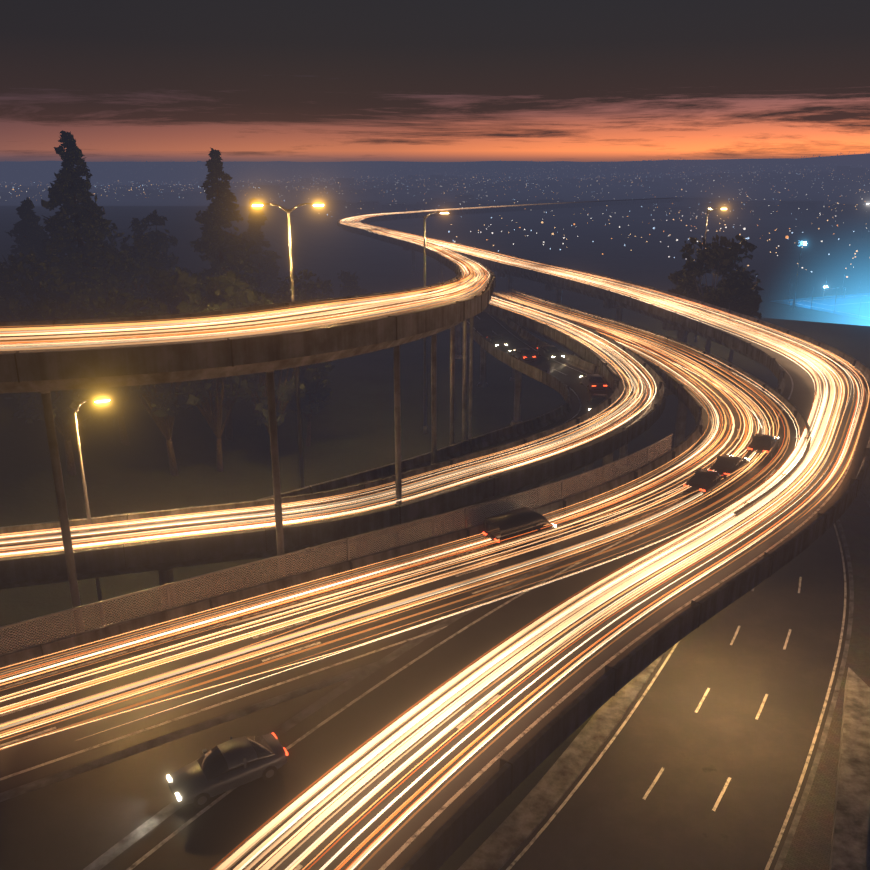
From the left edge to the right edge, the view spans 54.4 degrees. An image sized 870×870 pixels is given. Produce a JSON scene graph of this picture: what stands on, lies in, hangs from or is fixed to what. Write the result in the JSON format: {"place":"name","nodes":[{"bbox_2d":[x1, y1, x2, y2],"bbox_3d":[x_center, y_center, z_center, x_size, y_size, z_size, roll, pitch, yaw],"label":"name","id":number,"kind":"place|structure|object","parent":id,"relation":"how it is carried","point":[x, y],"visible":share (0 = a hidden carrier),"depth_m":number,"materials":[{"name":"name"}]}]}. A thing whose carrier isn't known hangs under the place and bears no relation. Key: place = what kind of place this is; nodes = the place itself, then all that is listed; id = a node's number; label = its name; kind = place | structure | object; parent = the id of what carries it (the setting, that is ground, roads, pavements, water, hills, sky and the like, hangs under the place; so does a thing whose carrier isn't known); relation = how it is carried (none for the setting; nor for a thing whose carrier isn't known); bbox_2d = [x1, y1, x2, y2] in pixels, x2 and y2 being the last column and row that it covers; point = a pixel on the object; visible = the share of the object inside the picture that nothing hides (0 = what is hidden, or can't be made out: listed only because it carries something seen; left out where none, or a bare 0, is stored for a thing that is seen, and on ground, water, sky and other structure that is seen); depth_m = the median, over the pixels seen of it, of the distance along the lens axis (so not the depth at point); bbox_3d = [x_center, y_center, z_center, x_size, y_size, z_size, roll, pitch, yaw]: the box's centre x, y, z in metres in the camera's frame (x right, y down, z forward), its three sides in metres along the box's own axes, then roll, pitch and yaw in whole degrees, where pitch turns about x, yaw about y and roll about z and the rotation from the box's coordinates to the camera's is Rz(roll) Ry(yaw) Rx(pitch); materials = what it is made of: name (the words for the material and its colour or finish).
{"place":"outdoors","nodes":[
{"label":"outdoors","id":0,"kind":"place"},
{"bbox_2d":[0,153,869,869],"bbox_3d":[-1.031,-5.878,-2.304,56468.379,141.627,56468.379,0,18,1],"label":"ground","id":1,"kind":"structure","parent":0,"point":[352,427],"depth_m":155.06,"materials":[{"name":"black soil"}]},
{"bbox_2d":[1,197,58,306],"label":"conifer tree","id":2,"kind":"object","parent":1,"relation":"on","point":[29,230],"visible":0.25,"depth_m":105.09,"materials":[{"name":"green plant"}]},
{"bbox_2d":[0,250,96,320],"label":"tree","id":3,"kind":"object","parent":1,"relation":"on","point":[28,290],"visible":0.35,"depth_m":84.69,"materials":[{"name":"green plant"}]},
{"bbox_2d":[5,292,118,475],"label":"tree","id":4,"kind":"object","parent":1,"relation":"on","point":[65,403],"visible":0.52,"depth_m":76.65,"materials":[{"name":"green plant"}]},
{"bbox_2d":[35,130,140,317],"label":"conifer tree","id":5,"kind":"object","parent":1,"relation":"on","point":[65,190],"visible":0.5,"depth_m":92.39,"materials":[{"name":"green plant"}]},
{"bbox_2d":[30,243,149,309],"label":"tree","id":6,"kind":"object","parent":1,"relation":"on","point":[134,275],"visible":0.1,"depth_m":99.40,"materials":[{"name":"green plant"}]},
{"bbox_2d":[73,395,111,625],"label":"street lamp","id":7,"kind":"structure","parent":1,"relation":"on","point":[99,399],"depth_m":50.63,"materials":[{"name":"silver metal"}]},
{"bbox_2d":[80,285,159,445],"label":"tree","id":8,"kind":"object","parent":1,"relation":"on","point":[130,307],"visible":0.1,"depth_m":82.19,"materials":[{"name":"green plant"}]},
{"bbox_2d":[97,231,171,306],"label":"tree","id":9,"kind":"object","parent":1,"relation":"on","point":[146,254],"visible":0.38,"depth_m":105.88,"materials":[{"name":"green plant"}]},
{"bbox_2d":[104,294,206,475],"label":"tree","id":10,"kind":"object","parent":1,"relation":"on","point":[160,414],"visible":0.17,"depth_m":81.80,"materials":[{"name":"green plant"}]},
{"bbox_2d":[128,210,189,303],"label":"tree","id":11,"kind":"object","parent":1,"relation":"on","point":[160,237],"visible":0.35,"depth_m":117.29,"materials":[{"name":"green plant"}]},
{"bbox_2d":[140,264,206,409],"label":"tree","id":12,"kind":"object","parent":1,"relation":"on","point":[158,281],"visible":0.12,"depth_m":92.73,"materials":[{"name":"green plant"}]},
{"bbox_2d":[166,270,261,441],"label":"tree","id":13,"kind":"object","parent":1,"relation":"on","point":[229,284],"visible":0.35,"depth_m":89.47,"materials":[{"name":"green plant"}]},
{"bbox_2d":[168,304,264,471],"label":"tree","id":14,"kind":"object","parent":1,"relation":"on","point":[194,397],"visible":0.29,"depth_m":85.88,"materials":[{"name":"green plant"}]},
{"bbox_2d":[184,148,260,311],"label":"conifer tree","id":15,"kind":"object","parent":1,"relation":"on","point":[214,237],"visible":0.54,"depth_m":110.63,"materials":[{"name":"green plant"}]},
{"bbox_2d":[0,229,495,632],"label":"road flyover","id":16,"kind":"object","parent":1,"relation":"on","point":[44,372],"visible":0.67,"depth_m":40.59,"materials":[{"name":"concrete"}]},
{"bbox_2d":[0,228,489,350],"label":"light trails","id":17,"kind":"object","parent":16,"relation":"on","point":[234,330],"visible":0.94,"depth_m":40.93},
{"bbox_2d":[222,282,290,412],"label":"tree","id":18,"kind":"object","parent":1,"relation":"on","point":[287,299],"visible":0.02,"depth_m":102.97,"materials":[{"name":"green plant"}]},
{"bbox_2d":[236,198,284,303],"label":"conifer tree","id":19,"kind":"object","parent":1,"relation":"on","point":[266,275],"visible":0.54,"depth_m":143.34,"materials":[{"name":"green plant"}]},
{"bbox_2d":[235,289,305,462],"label":"tree","id":20,"kind":"object","parent":1,"relation":"on","point":[287,389],"visible":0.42,"depth_m":89.47,"materials":[{"name":"green plant"}]},
{"bbox_2d":[252,202,323,487],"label":"double street lamp","id":21,"kind":"object","parent":1,"relation":"on","point":[301,464],"visible":0.85,"depth_m":78.53,"materials":[{"name":"silver metal"}]},
{"bbox_2d":[259,269,322,380],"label":"tree","id":22,"kind":"object","parent":1,"relation":"on","point":[309,285],"visible":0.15,"depth_m":118.50,"materials":[{"name":"green plant"}]},
{"bbox_2d":[274,361,335,445],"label":"tree","id":23,"kind":"object","parent":1,"relation":"on","point":[313,377],"visible":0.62,"depth_m":96.65,"materials":[{"name":"green plant"}]},
{"bbox_2d":[301,276,333,364],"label":"tree","id":24,"kind":"object","parent":1,"relation":"on","point":[325,284],"visible":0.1,"depth_m":129.94,"materials":[{"name":"green plant"}]},
{"bbox_2d":[0,295,666,609],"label":"road ramp","id":25,"kind":"structure","parent":1,"relation":"on","point":[164,557],"depth_m":54.88,"materials":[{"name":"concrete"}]},
{"bbox_2d":[0,296,656,557],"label":"light trails","id":26,"kind":"object","parent":25,"relation":"on","point":[537,451],"depth_m":55.62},
{"bbox_2d":[330,270,375,297],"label":"tree","id":27,"kind":"object","parent":1,"relation":"on","point":[351,288],"visible":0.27,"depth_m":146.77,"materials":[{"name":"green plant"}]},
{"bbox_2d":[0,289,811,801],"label":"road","id":28,"kind":"structure","parent":1,"relation":"on","point":[42,761],"depth_m":41.44,"materials":[{"name":"grey asphalt"}]},
{"bbox_2d":[0,678,350,869],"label":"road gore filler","id":29,"kind":"object","parent":28,"relation":"on","point":[82,821],"visible":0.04,"depth_m":30.84,"materials":[{"name":"asphalt"}]},
{"bbox_2d":[0,433,672,655],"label":"barrier wall","id":30,"kind":"structure","parent":28,"relation":"on","point":[348,546],"depth_m":45.52,"materials":[{"name":"grey concrete"}]},
{"bbox_2d":[0,289,799,749],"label":"light trails","id":31,"kind":"object","parent":28,"relation":"on","point":[310,591],"visible":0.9,"depth_m":44.78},
{"bbox_2d":[482,507,555,549],"bbox_3d":[5.218,5.631,51.902,4.620,1.792,2.180,-12,21,-32],"label":"car","id":32,"kind":"object","parent":28,"relation":"on","point":[512,523],"visible":0.75,"depth_m":50.96,"materials":[{"name":"grey paint"}]},
{"bbox_2d":[683,469,729,498],"bbox_3d":[19.337,3.207,59.979,2.180,1.432,4.620,15,23,38],"label":"car","id":33,"kind":"object","parent":28,"relation":"on","point":[706,481],"visible":0.71,"depth_m":58.84,"materials":[{"name":"grey paint"}]},
{"bbox_2d":[708,454,749,481],"bbox_3d":[21.908,2.240,62.972,2.180,1.432,4.620,13,22,35],"label":"car","id":34,"kind":"object","parent":28,"relation":"on","point":[726,464],"visible":0.6,"depth_m":61.91,"materials":[{"name":"grey paint"}]},
{"bbox_2d":[0,159,869,220],"bbox_3d":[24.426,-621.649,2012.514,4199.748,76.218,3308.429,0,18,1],"label":"hills","id":35,"kind":"structure","parent":1,"relation":"on","point":[335,203],"depth_m":951.62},
{"bbox_2d":[423,211,448,433],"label":"street lamp","id":36,"kind":"object","parent":1,"relation":"on","point":[425,387],"visible":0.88,"depth_m":102.57,"materials":[{"name":"silver metal"}]},
{"bbox_2d":[257,304,641,556],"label":"local road","id":37,"kind":"structure","parent":1,"relation":"on","point":[562,377],"depth_m":87.32,"materials":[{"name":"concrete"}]},
{"bbox_2d":[487,335,507,348],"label":"car","id":38,"kind":"object","parent":37,"relation":"on","point":[498,341],"visible":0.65,"depth_m":107.44,"materials":[{"name":"grey paint"}]},
{"bbox_2d":[509,348,535,361],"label":"car","id":39,"kind":"object","parent":37,"relation":"on","point":[524,354],"visible":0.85,"depth_m":99.89,"materials":[{"name":"blue paint"}]},
{"bbox_2d":[537,345,563,360],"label":"car","id":40,"kind":"object","parent":37,"relation":"on","point":[550,352],"visible":1,"depth_m":101.24,"materials":[{"name":"grey paint"}]},
{"bbox_2d":[579,374,606,391],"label":"car","id":41,"kind":"object","parent":37,"relation":"on","point":[592,382],"visible":1,"depth_m":87.27,"materials":[{"name":"blue paint"}]},
{"bbox_2d":[587,394,607,410],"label":"car","id":42,"kind":"object","parent":37,"relation":"on","point":[595,400],"visible":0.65,"depth_m":79.97,"materials":[{"name":"grey paint"}]},
{"bbox_2d":[83,197,869,869],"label":"viaduct road","id":43,"kind":"structure","parent":1,"relation":"on","point":[323,735],"depth_m":38.82,"materials":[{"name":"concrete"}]},
{"bbox_2d":[166,733,287,807],"bbox_3d":[-7.759,12.394,31.740,4.250,1.317,2.006,-11,21,-31],"label":"sedan car","id":44,"kind":"object","parent":43,"relation":"on","point":[231,763],"visible":1,"depth_m":31.27,"materials":[{"name":"grey paint"}]},
{"bbox_2d":[210,197,869,869],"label":"light trails","id":45,"kind":"object","parent":43,"relation":"on","point":[572,613],"visible":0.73,"depth_m":41.53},
{"bbox_2d":[746,433,779,458],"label":"car","id":46,"kind":"object","parent":43,"relation":"on","point":[760,443],"visible":0.98,"depth_m":66.57,"materials":[{"name":"grey paint"}]},
{"bbox_2d":[458,465,869,869],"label":"road shoulder","id":47,"kind":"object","parent":1,"relation":"on","point":[807,845],"depth_m":47.61,"materials":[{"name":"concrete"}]},
{"bbox_2d":[829,667,869,869],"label":"verge","id":48,"kind":"structure","parent":47,"relation":"on","point":[850,845],"depth_m":41.42,"materials":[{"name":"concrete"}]},
{"bbox_2d":[668,269,711,342],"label":"broad tree","id":49,"kind":"object","parent":1,"relation":"on","point":[675,278],"visible":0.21,"depth_m":147.45,"materials":[{"name":"green plant"}]},
{"bbox_2d":[694,207,726,341],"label":"double street lamp","id":50,"kind":"object","parent":1,"relation":"on","point":[695,337],"visible":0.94,"depth_m":152.85,"materials":[{"name":"silver metal"}]},
{"bbox_2d":[679,234,763,352],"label":"broad tree","id":51,"kind":"object","parent":1,"relation":"on","point":[721,259],"visible":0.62,"depth_m":138.37,"materials":[{"name":"green plant"}]},
{"bbox_2d":[716,278,762,362],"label":"broad tree","id":52,"kind":"object","parent":1,"relation":"on","point":[752,302],"visible":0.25,"depth_m":134.95,"materials":[{"name":"green plant"}]},
{"bbox_2d":[792,240,806,308],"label":"flood mast","id":53,"kind":"object","parent":1,"relation":"on","point":[801,243],"depth_m":191.63,"materials":[{"name":"silver metal"}]},
{"bbox_2d":[768,275,869,319],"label":"sports pitch","id":54,"kind":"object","parent":1,"relation":"on","point":[854,305],"depth_m":200.24,"materials":[{"name":"paint"}]},
{"bbox_2d":[0,152,869,277],"bbox_3d":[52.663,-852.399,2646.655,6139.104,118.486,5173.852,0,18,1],"label":"city lights","id":55,"kind":"object","parent":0,"point":[786,237],"visible":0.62,"depth_m":1252.30},
{"bbox_2d":[0,0,869,161],"label":"sky","id":56,"kind":"structure","parent":0,"point":[130,80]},
{"bbox_2d":[500,521,849,869],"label":"road","id":57,"kind":"structure","parent":0,"point":[703,757],"depth_m":48.98,"materials":[{"name":"grey asphalt"}]}
]}

